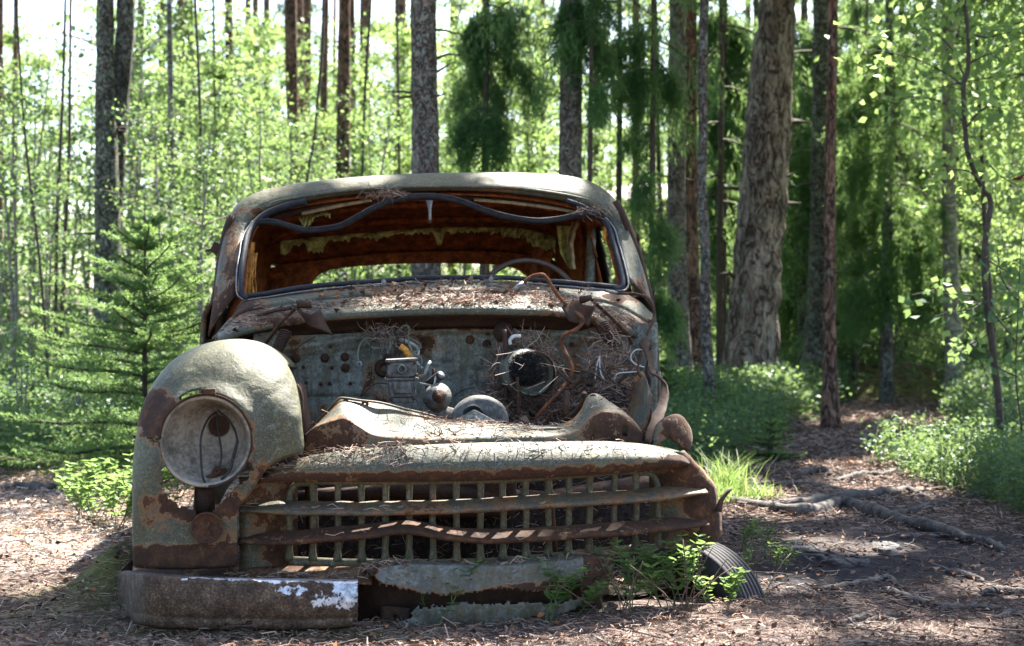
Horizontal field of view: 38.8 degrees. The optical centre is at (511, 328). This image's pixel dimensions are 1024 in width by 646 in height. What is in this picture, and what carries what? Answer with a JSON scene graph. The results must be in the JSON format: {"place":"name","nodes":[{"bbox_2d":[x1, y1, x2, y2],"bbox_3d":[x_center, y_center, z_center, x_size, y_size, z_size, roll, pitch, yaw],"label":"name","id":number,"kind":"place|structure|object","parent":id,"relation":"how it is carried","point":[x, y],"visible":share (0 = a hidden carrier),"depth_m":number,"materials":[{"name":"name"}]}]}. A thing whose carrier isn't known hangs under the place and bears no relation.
{"place":"outdoors","nodes":[
{"label":"outdoors","id":0,"kind":"place"},
{"bbox_2d":[0,316,1023,645],"bbox_3d":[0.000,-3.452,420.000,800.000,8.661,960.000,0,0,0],"label":"ground","id":1,"kind":"structure","parent":0,"point":[612,602],"depth_m":4.67,"materials":[{"name":"soil"}]},
{"bbox_2d":[5,0,18,353],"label":"pine tree","id":2,"kind":"object","parent":1,"relation":"on","point":[15,63],"visible":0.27,"depth_m":20.97,"materials":[{"name":"brown plant"}]},
{"bbox_2d":[15,0,48,397],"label":"thin tree","id":3,"kind":"object","parent":1,"relation":"on","point":[37,239],"visible":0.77,"depth_m":11.99,"materials":[{"name":"brown plant"}]},
{"bbox_2d":[0,315,64,414],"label":"birch sapling","id":4,"kind":"object","parent":1,"relation":"on","point":[26,382],"visible":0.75,"depth_m":9.78,"materials":[{"name":"green plant"}]},
{"bbox_2d":[0,56,78,358],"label":"birch sapling","id":5,"kind":"object","parent":1,"relation":"on","point":[3,290],"visible":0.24,"depth_m":17.94,"materials":[{"name":"green plant"}]},
{"bbox_2d":[3,11,75,299],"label":"birch sapling","id":6,"kind":"object","parent":1,"relation":"on","point":[7,37],"visible":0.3,"depth_m":34.30,"materials":[{"name":"green plant"}]},
{"bbox_2d":[0,153,94,378],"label":"birch sapling","id":7,"kind":"object","parent":1,"relation":"on","point":[47,282],"visible":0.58,"depth_m":13.99,"materials":[{"name":"green plant"}]},
{"bbox_2d":[3,38,94,314],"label":"birch sapling","id":8,"kind":"object","parent":1,"relation":"on","point":[40,62],"visible":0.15,"depth_m":27.68,"materials":[{"name":"green plant"}]},
{"bbox_2d":[0,76,108,396],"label":"birch sapling","id":9,"kind":"object","parent":1,"relation":"on","point":[13,300],"visible":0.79,"depth_m":11.96,"materials":[{"name":"green plant"}]},
{"bbox_2d":[53,0,66,379],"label":"thin tree","id":10,"kind":"object","parent":1,"relation":"on","point":[59,167],"visible":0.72,"depth_m":13.99,"materials":[{"name":"brown plant"}]},
{"bbox_2d":[0,54,122,374],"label":"birch sapling","id":11,"kind":"object","parent":1,"relation":"on","point":[40,112],"visible":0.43,"depth_m":15.03,"materials":[{"name":"green plant"}]},
{"bbox_2d":[58,0,71,373],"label":"thin tree","id":12,"kind":"object","parent":1,"relation":"on","point":[62,308],"visible":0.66,"depth_m":14.39,"materials":[{"name":"brown plant"}]},
{"bbox_2d":[0,87,149,354],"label":"birch sapling","id":13,"kind":"object","parent":1,"relation":"on","point":[75,225],"visible":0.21,"depth_m":18.89,"materials":[{"name":"green plant"}]},
{"bbox_2d":[11,84,165,366],"bbox_3d":[-4.722,-0.908,16.008,1.706,3.480,1.746,0,0,19],"label":"birch sapling","id":14,"kind":"object","parent":1,"relation":"on","point":[74,139],"visible":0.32,"depth_m":15.97,"materials":[{"name":"green plant"}]},
{"bbox_2d":[54,462,132,523],"bbox_3d":[-1.799,0.724,6.348,0.374,0.288,0.182,0,0,0],"label":"leafy plant","id":15,"kind":"object","parent":1,"relation":"on","point":[83,490],"visible":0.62,"depth_m":6.33,"materials":[{"name":"green plant"}]},
{"bbox_2d":[55,470,163,530],"bbox_3d":[-1.713,0.733,6.165,0.451,0.276,0.252,0,0,0],"label":"leafy plant","id":16,"kind":"object","parent":1,"relation":"on","point":[113,502],"visible":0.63,"depth_m":6.16,"materials":[{"name":"green plant"}]},
{"bbox_2d":[32,0,186,295],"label":"birch sapling","id":17,"kind":"object","parent":1,"relation":"on","point":[87,9],"visible":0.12,"depth_m":33.14,"materials":[{"name":"green plant"}]},
{"bbox_2d":[72,0,154,381],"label":"twin stem tree","id":18,"kind":"object","parent":1,"relation":"on","point":[106,165],"visible":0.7,"depth_m":12.92,"materials":[{"name":"grey plant"}]},
{"bbox_2d":[87,0,159,288],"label":"twin stem tree","id":19,"kind":"object","parent":1,"relation":"on","point":[124,40],"visible":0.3,"depth_m":13.09,"materials":[{"name":"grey plant"}]},
{"bbox_2d":[0,205,251,473],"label":"young spruce","id":20,"kind":"object","parent":1,"relation":"on","point":[146,334],"visible":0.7,"depth_m":8.18,"materials":[{"name":"green plant"}]},
{"bbox_2d":[39,60,225,360],"bbox_3d":[-4.148,-1.058,16.023,1.940,3.780,1.896,0,0,40],"label":"birch sapling","id":21,"kind":"object","parent":1,"relation":"on","point":[144,175],"visible":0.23,"depth_m":16.00,"materials":[{"name":"green plant"}]},
{"bbox_2d":[3,0,284,359],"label":"birch sapling","id":22,"kind":"object","parent":1,"relation":"on","point":[139,54],"visible":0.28,"depth_m":16.80,"materials":[{"name":"green plant"}]},
{"bbox_2d":[91,195,221,374],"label":"birch sapling","id":23,"kind":"object","parent":1,"relation":"on","point":[188,288],"visible":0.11,"depth_m":14.92,"materials":[{"name":"green plant"}]},
{"bbox_2d":[68,99,248,383],"bbox_3d":[-3.129,-0.602,12.982,1.552,2.846,1.516,0,0,37],"label":"birch sapling","id":24,"kind":"object","parent":1,"relation":"on","point":[160,229],"visible":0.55,"depth_m":12.91,"materials":[{"name":"green plant"}]},
{"bbox_2d":[141,0,178,353],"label":"birch tree","id":25,"kind":"object","parent":1,"relation":"on","point":[169,64],"visible":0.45,"depth_m":14.97,"materials":[{"name":"grey plant"}]},
{"bbox_2d":[86,35,241,350],"bbox_3d":[-5.973,-2.318,26.285,3.016,6.191,3.010,0,0,-44],"label":"birch sapling","id":26,"kind":"object","parent":1,"relation":"on","point":[185,81],"visible":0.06,"depth_m":26.26,"materials":[{"name":"green plant"}]},
{"bbox_2d":[75,0,266,344],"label":"birch sapling","id":27,"kind":"object","parent":1,"relation":"on","point":[185,17],"visible":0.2,"depth_m":18.03,"materials":[{"name":"green plant"}]},
{"bbox_2d":[103,123,266,365],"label":"birch sapling","id":28,"kind":"object","parent":1,"relation":"on","point":[202,224],"visible":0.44,"depth_m":12.00,"materials":[{"name":"green plant"}]},
{"bbox_2d":[64,0,323,354],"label":"birch sapling","id":29,"kind":"object","parent":1,"relation":"on","point":[208,82],"visible":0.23,"depth_m":17.82,"materials":[{"name":"green plant"}]},
{"bbox_2d":[122,46,294,340],"bbox_3d":[-3.306,-1.128,15.971,1.965,3.833,2.043,0,0,12],"label":"birch sapling","id":30,"kind":"object","parent":1,"relation":"on","point":[219,76],"visible":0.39,"depth_m":15.76,"materials":[{"name":"green plant"}]},
{"bbox_2d":[165,14,286,305],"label":"birch sapling","id":31,"kind":"object","parent":1,"relation":"on","point":[268,58],"visible":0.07,"depth_m":27.04,"materials":[{"name":"green plant"}]},
{"bbox_2d":[140,167,324,368],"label":"birch sapling","id":32,"kind":"object","parent":1,"relation":"on","point":[225,204],"visible":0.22,"depth_m":12.84,"materials":[{"name":"green plant"}]},
{"bbox_2d":[178,2,318,298],"bbox_3d":[-4.954,-2.753,28.175,3.317,7.051,3.310,0,0,34],"label":"birch sapling","id":33,"kind":"object","parent":1,"relation":"on","point":[277,51],"visible":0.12,"depth_m":28.14,"materials":[{"name":"green plant"}]},
{"bbox_2d":[175,79,333,340],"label":"birch sapling","id":34,"kind":"object","parent":1,"relation":"on","point":[243,141],"visible":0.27,"depth_m":13.41,"materials":[{"name":"green plant"}]},
{"bbox_2d":[192,16,334,275],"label":"birch sapling","id":35,"kind":"object","parent":1,"relation":"on","point":[259,39],"visible":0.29,"depth_m":25.51,"materials":[{"name":"green plant"}]},
{"bbox_2d":[213,124,327,281],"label":"birch sapling","id":36,"kind":"object","parent":1,"relation":"on","point":[279,168],"visible":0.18,"depth_m":17.20,"materials":[{"name":"green plant"}]},
{"bbox_2d":[216,107,364,282],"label":"birch sapling","id":37,"kind":"object","parent":1,"relation":"on","point":[291,127],"visible":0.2,"depth_m":14.00,"materials":[{"name":"green plant"}]},
{"bbox_2d":[235,0,357,270],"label":"tree","id":38,"kind":"object","parent":1,"relation":"on","point":[281,10],"visible":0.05,"depth_m":38.71,"materials":[{"name":"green plant"}]},
{"bbox_2d":[284,0,309,184],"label":"pine tree","id":39,"kind":"object","parent":1,"relation":"on","point":[290,30],"visible":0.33,"depth_m":19.93,"materials":[{"name":"brown plant"}]},
{"bbox_2d":[268,107,358,288],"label":"birch sapling","id":40,"kind":"object","parent":1,"relation":"on","point":[327,127],"visible":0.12,"depth_m":21.19,"materials":[{"name":"green plant"}]},
{"bbox_2d":[231,18,404,279],"bbox_3d":[-3.266,-2.245,25.032,3.492,6.138,3.412,0,0,2],"label":"birch sapling","id":41,"kind":"object","parent":1,"relation":"on","point":[334,76],"visible":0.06,"depth_m":24.97,"materials":[{"name":"green plant"}]},
{"bbox_2d":[318,0,328,281],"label":"pine tree","id":42,"kind":"object","parent":1,"relation":"on","point":[324,90],"visible":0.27,"depth_m":21.96,"materials":[{"name":"brown plant"}]},
{"bbox_2d":[269,46,408,278],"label":"birch sapling","id":43,"kind":"object","parent":1,"relation":"on","point":[331,100],"visible":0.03,"depth_m":26.20,"materials":[{"name":"green plant"}]},
{"bbox_2d":[332,0,349,286],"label":"pine tree","id":44,"kind":"object","parent":1,"relation":"on","point":[343,68],"visible":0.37,"depth_m":17.93,"materials":[{"name":"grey plant"}]},
{"bbox_2d":[0,347,689,475],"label":"forest undergrowth","id":45,"kind":"object","parent":1,"relation":"on","point":[20,432],"visible":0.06,"depth_m":9.27,"materials":[{"name":"green plant"}]},
{"bbox_2d":[296,86,411,285],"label":"birch sapling","id":46,"kind":"object","parent":1,"relation":"on","point":[388,138],"visible":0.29,"depth_m":15.00,"materials":[{"name":"green plant"}]},
{"bbox_2d":[302,102,405,285],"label":"birch sapling","id":47,"kind":"object","parent":1,"relation":"on","point":[354,170],"visible":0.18,"depth_m":19.65,"materials":[{"name":"green plant"}]},
{"bbox_2d":[308,1,437,180],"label":"birch sapling","id":48,"kind":"object","parent":1,"relation":"on","point":[374,25],"visible":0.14,"depth_m":36.62,"materials":[{"name":"green plant"}]},
{"bbox_2d":[328,2,458,278],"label":"birch sapling","id":49,"kind":"object","parent":1,"relation":"on","point":[391,66],"visible":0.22,"depth_m":25.26,"materials":[{"name":"green plant"}]},
{"bbox_2d":[332,14,456,279],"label":"birch sapling","id":50,"kind":"object","parent":1,"relation":"on","point":[406,45],"visible":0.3,"depth_m":21.00,"materials":[{"name":"green plant"}]},
{"bbox_2d":[385,0,465,281],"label":"spruce tree","id":51,"kind":"object","parent":1,"relation":"on","point":[423,96],"visible":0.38,"depth_m":10.91,"materials":[{"name":"grey plant"}]},
{"bbox_2d":[357,0,520,171],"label":"birch sapling","id":52,"kind":"object","parent":1,"relation":"on","point":[461,4],"visible":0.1,"depth_m":34.26,"materials":[{"name":"green plant"}]},
{"bbox_2d":[374,36,508,281],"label":"birch sapling","id":53,"kind":"object","parent":1,"relation":"on","point":[439,87],"visible":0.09,"depth_m":25.90,"materials":[{"name":"green plant"}]},
{"bbox_2d":[118,172,765,630],"bbox_3d":[-0.359,0.269,5.780,1.994,1.873,3.403,-2,0,-6],"label":"wrecked car","id":54,"kind":"object","parent":1,"relation":"on","point":[266,396],"visible":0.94,"depth_m":4.48,"materials":[{"name":"brown metal"}]},
{"bbox_2d":[232,274,640,581],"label":"leaves on wreck","id":55,"kind":"object","parent":54,"relation":"on","point":[523,419],"visible":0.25,"depth_m":5.34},
{"bbox_2d":[216,181,685,597],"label":"needles on wreck","id":56,"kind":"object","parent":54,"relation":"on","point":[499,298],"visible":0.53,"depth_m":5.30,"materials":[{"name":"plant"}]},
{"bbox_2d":[271,379,691,602],"bbox_3d":[-0.152,0.534,4.960,1.340,0.656,0.940,-2,0,-6],"label":"litter heap","id":57,"kind":"object","parent":54,"relation":"on","point":[466,550],"visible":0.12,"depth_m":4.96,"materials":[{"name":"plant"}]},
{"bbox_2d":[507,351,545,386],"bbox_3d":[0.051,0.144,5.126,0.140,0.133,0.140,0,0,0],"label":"hole","id":58,"kind":"object","parent":54,"relation":"on","point":[530,372],"visible":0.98,"depth_m":5.09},
{"bbox_2d":[405,3,545,280],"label":"birch sapling","id":59,"kind":"object","parent":1,"relation":"on","point":[450,59],"visible":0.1,"depth_m":22.22,"materials":[{"name":"green plant"}]},
{"bbox_2d":[438,0,556,274],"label":"spruce tree","id":60,"kind":"object","parent":1,"relation":"on","point":[473,128],"visible":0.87,"depth_m":13.45,"materials":[{"name":"green plant"}]},
{"bbox_2d":[455,0,559,280],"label":"tree","id":61,"kind":"object","parent":1,"relation":"on","point":[536,2],"visible":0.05,"depth_m":33.71,"materials":[{"name":"green plant"}]},
{"bbox_2d":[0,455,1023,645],"bbox_3d":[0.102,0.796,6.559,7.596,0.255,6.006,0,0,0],"label":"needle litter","id":62,"kind":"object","parent":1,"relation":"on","point":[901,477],"visible":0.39,"depth_m":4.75,"materials":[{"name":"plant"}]},
{"bbox_2d":[0,438,1023,645],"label":"fallen leaves","id":63,"kind":"object","parent":1,"relation":"on","point":[387,643],"depth_m":4.46,"materials":[{"name":"plant"}]},
{"bbox_2d":[439,12,608,280],"bbox_3d":[0.328,-1.793,20.212,2.408,5.221,2.413,0,0,37],"label":"birch sapling","id":64,"kind":"object","parent":1,"relation":"on","point":[529,166],"visible":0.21,"depth_m":20.12,"materials":[{"name":"green plant"}]},
{"bbox_2d":[442,0,626,280],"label":"birch sapling","id":65,"kind":"object","parent":1,"relation":"on","point":[531,142],"visible":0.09,"depth_m":23.38,"materials":[{"name":"green plant"}]},
{"bbox_2d":[392,0,731,178],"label":"spruce tree","id":66,"kind":"object","parent":1,"relation":"on","point":[570,135],"visible":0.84,"depth_m":12.41,"materials":[{"name":"green plant"}]},
{"bbox_2d":[538,560,590,624],"bbox_3d":[0.153,0.765,4.194,0.153,0.198,0.100,0,0,0],"label":"blueberry plant","id":67,"kind":"object","parent":1,"relation":"on","point":[557,591],"visible":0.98,"depth_m":4.20,"materials":[{"name":"green plant"}]},
{"bbox_2d":[545,0,634,181],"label":"spruce tree","id":68,"kind":"object","parent":1,"relation":"on","point":[594,28],"visible":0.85,"depth_m":12.26,"materials":[{"name":"green plant"}]},
{"bbox_2d":[549,124,666,289],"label":"birch sapling","id":69,"kind":"object","parent":1,"relation":"on","point":[611,161],"visible":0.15,"depth_m":18.68,"materials":[{"name":"green plant"}]},
{"bbox_2d":[546,0,699,282],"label":"birch sapling","id":70,"kind":"object","parent":1,"relation":"on","point":[664,140],"visible":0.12,"depth_m":22.38,"materials":[{"name":"green plant"}]},
{"bbox_2d":[510,0,768,285],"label":"spruce tree","id":71,"kind":"object","parent":1,"relation":"on","point":[619,120],"visible":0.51,"depth_m":13.38,"materials":[{"name":"green plant"}]},
{"bbox_2d":[599,540,686,612],"bbox_3d":[0.365,0.736,4.309,0.303,0.221,0.118,0,0,-23],"label":"blueberry plant","id":72,"kind":"object","parent":1,"relation":"on","point":[622,562],"visible":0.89,"depth_m":4.29,"materials":[{"name":"green plant"}]},
{"bbox_2d":[596,0,692,366],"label":"spruce tree","id":73,"kind":"object","parent":1,"relation":"on","point":[638,93],"visible":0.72,"depth_m":12.93,"materials":[{"name":"green plant"}]},
{"bbox_2d":[640,0,696,377],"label":"tree trunk","id":74,"kind":"object","parent":1,"relation":"on","point":[676,205],"visible":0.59,"depth_m":14.42,"materials":[{"name":"brown plant"}]},
{"bbox_2d":[645,533,715,608],"bbox_3d":[0.500,0.725,4.336,0.209,0.243,0.100,0,0,0],"label":"blueberry plant","id":75,"kind":"object","parent":1,"relation":"on","point":[669,577],"visible":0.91,"depth_m":4.32,"materials":[{"name":"green plant"}]},
{"bbox_2d":[665,0,711,374],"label":"pine tree","id":76,"kind":"object","parent":1,"relation":"on","point":[693,272],"visible":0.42,"depth_m":14.82,"materials":[{"name":"brown plant"}]},
{"bbox_2d":[681,0,728,410],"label":"young pine","id":77,"kind":"object","parent":1,"relation":"on","point":[705,306],"visible":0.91,"depth_m":11.47,"materials":[{"name":"brown wood"}]},
{"bbox_2d":[685,566,750,607],"bbox_3d":[0.615,0.774,4.321,0.202,0.143,0.085,0,0,0],"label":"blueberry plant","id":78,"kind":"object","parent":1,"relation":"on","point":[732,582],"visible":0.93,"depth_m":4.32,"materials":[{"name":"green plant"}]},
{"bbox_2d":[697,0,753,349],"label":"spruce tree","id":79,"kind":"object","parent":1,"relation":"on","point":[735,59],"visible":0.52,"depth_m":17.48,"materials":[{"name":"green plant"}]},
{"bbox_2d":[645,0,806,365],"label":"spruce tree","id":80,"kind":"object","parent":1,"relation":"on","point":[719,61],"visible":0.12,"depth_m":16.46,"materials":[{"name":"green plant"}]},
{"bbox_2d":[693,450,800,492],"bbox_3d":[1.216,0.762,7.909,0.545,0.230,0.932,0,0,42],"label":"grass tuft","id":81,"kind":"object","parent":1,"relation":"on","point":[726,477],"visible":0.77,"depth_m":7.75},
{"bbox_2d":[727,417,807,463],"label":"young spruce","id":82,"kind":"object","parent":1,"relation":"on","point":[770,453],"visible":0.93,"depth_m":9.28,"materials":[{"name":"green plant"}]},
{"bbox_2d":[629,0,979,379],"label":"pine tree","id":83,"kind":"object","parent":1,"relation":"on","point":[752,327],"visible":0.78,"depth_m":15.30,"materials":[{"name":"brown plant"}]},
{"bbox_2d":[778,0,850,361],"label":"spruce tree","id":84,"kind":"object","parent":1,"relation":"on","point":[804,35],"visible":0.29,"depth_m":18.13,"materials":[{"name":"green plant"}]},
{"bbox_2d":[775,538,868,567],"bbox_3d":[1.144,0.863,5.540,0.195,0.047,0.599,0,0,-18],"label":"rotten board","id":85,"kind":"object","parent":1,"relation":"on","point":[815,553],"visible":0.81,"depth_m":5.45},
{"bbox_2d":[802,0,847,430],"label":"young pine","id":86,"kind":"object","parent":1,"relation":"on","point":[830,410],"visible":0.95,"depth_m":12.16,"materials":[{"name":"brown plant"}]},
{"bbox_2d":[667,0,1014,373],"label":"spruce tree","id":87,"kind":"object","parent":1,"relation":"on","point":[813,338],"visible":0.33,"depth_m":17.40,"materials":[{"name":"brown plant"}]},
{"bbox_2d":[659,337,1023,515],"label":"blueberry undergrowth","id":88,"kind":"object","parent":1,"relation":"on","point":[986,451],"visible":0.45,"depth_m":10.13,"materials":[{"name":"green plant"}]},
{"bbox_2d":[778,78,906,377],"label":"spruce tree","id":89,"kind":"object","parent":1,"relation":"on","point":[793,272],"visible":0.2,"depth_m":18.27,"materials":[{"name":"green plant"}]},
{"bbox_2d":[774,486,924,503],"bbox_3d":[1.719,0.845,7.269,1.083,0.080,0.216,0,0,-38],"label":"tree root","id":90,"kind":"object","parent":1,"relation":"on","point":[851,492],"visible":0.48,"depth_m":7.30,"materials":[{"name":"brown plant"}]},
{"bbox_2d":[678,361,1023,467],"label":"path litter","id":91,"kind":"object","parent":1,"relation":"on","point":[865,413],"visible":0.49,"depth_m":12.07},
{"bbox_2d":[727,495,1009,554],"bbox_3d":[1.558,0.842,6.500,0.512,0.089,1.994,0,0,-17],"label":"tree root","id":92,"kind":"object","parent":1,"relation":"on","point":[931,525],"visible":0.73,"depth_m":6.60,"materials":[{"name":"brown plant"}]},
{"bbox_2d":[780,0,978,391],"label":"spruce tree","id":93,"kind":"object","parent":1,"relation":"on","point":[854,8],"visible":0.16,"depth_m":18.28,"materials":[{"name":"green plant"}]},
{"bbox_2d":[816,0,959,403],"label":"spruce tree","id":94,"kind":"object","parent":1,"relation":"on","point":[887,287],"visible":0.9,"depth_m":16.43,"materials":[{"name":"green plant"}]},
{"bbox_2d":[789,0,1019,371],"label":"spruce tree","id":95,"kind":"object","parent":1,"relation":"on","point":[925,149],"visible":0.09,"depth_m":19.39,"materials":[{"name":"green plant"}]},
{"bbox_2d":[814,0,1023,214],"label":"birch tree","id":96,"kind":"object","parent":1,"relation":"on","point":[991,7],"visible":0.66,"depth_m":13.15,"materials":[{"name":"green plant"}]},
{"bbox_2d":[824,0,1023,430],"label":"crooked sapling","id":97,"kind":"object","parent":1,"relation":"on","point":[967,49],"visible":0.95,"depth_m":8.48,"materials":[{"name":"green plant"}]},
{"bbox_2d":[918,1,963,395],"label":"aspen tree","id":98,"kind":"object","parent":1,"relation":"on","point":[953,324],"visible":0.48,"depth_m":15.93,"materials":[{"name":"leaf"},{"name":"bark"}]},
{"bbox_2d":[879,2,1023,371],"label":"spruce tree","id":99,"kind":"object","parent":1,"relation":"on","point":[969,186],"visible":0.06,"depth_m":19.42,"materials":[{"name":"green plant"}]},
{"bbox_2d":[890,38,1023,369],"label":"birch sapling","id":100,"kind":"object","parent":1,"relation":"on","point":[973,239],"visible":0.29,"depth_m":16.48,"materials":[{"name":"green plant"}]},
{"bbox_2d":[900,71,1023,355],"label":"birch sapling","id":101,"kind":"object","parent":1,"relation":"on","point":[974,224],"visible":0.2,"depth_m":18.08,"materials":[{"name":"green plant"}]},
{"bbox_2d":[905,0,1023,367],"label":"spruce tree","id":102,"kind":"object","parent":1,"relation":"on","point":[979,256],"visible":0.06,"depth_m":19.71,"materials":[{"name":"green plant"}]},
{"bbox_2d":[924,103,1023,362],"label":"birch sapling","id":103,"kind":"object","parent":1,"relation":"on","point":[1007,344],"visible":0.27,"depth_m":17.46,"materials":[{"name":"green plant"}]},
{"bbox_2d":[940,1,1023,369],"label":"birch sapling","id":104,"kind":"object","parent":1,"relation":"on","point":[1016,255],"visible":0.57,"depth_m":15.27,"materials":[{"name":"green plant"}]},
{"bbox_2d":[958,218,1023,430],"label":"leafy sapling","id":105,"kind":"object","parent":1,"relation":"on","point":[1018,284],"visible":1,"depth_m":6.60,"materials":[{"name":"green plant"}]},
{"bbox_2d":[3,0,1020,315],"label":"sky","id":106,"kind":"structure","parent":0,"point":[35,10],"materials":[{"name":"white"}]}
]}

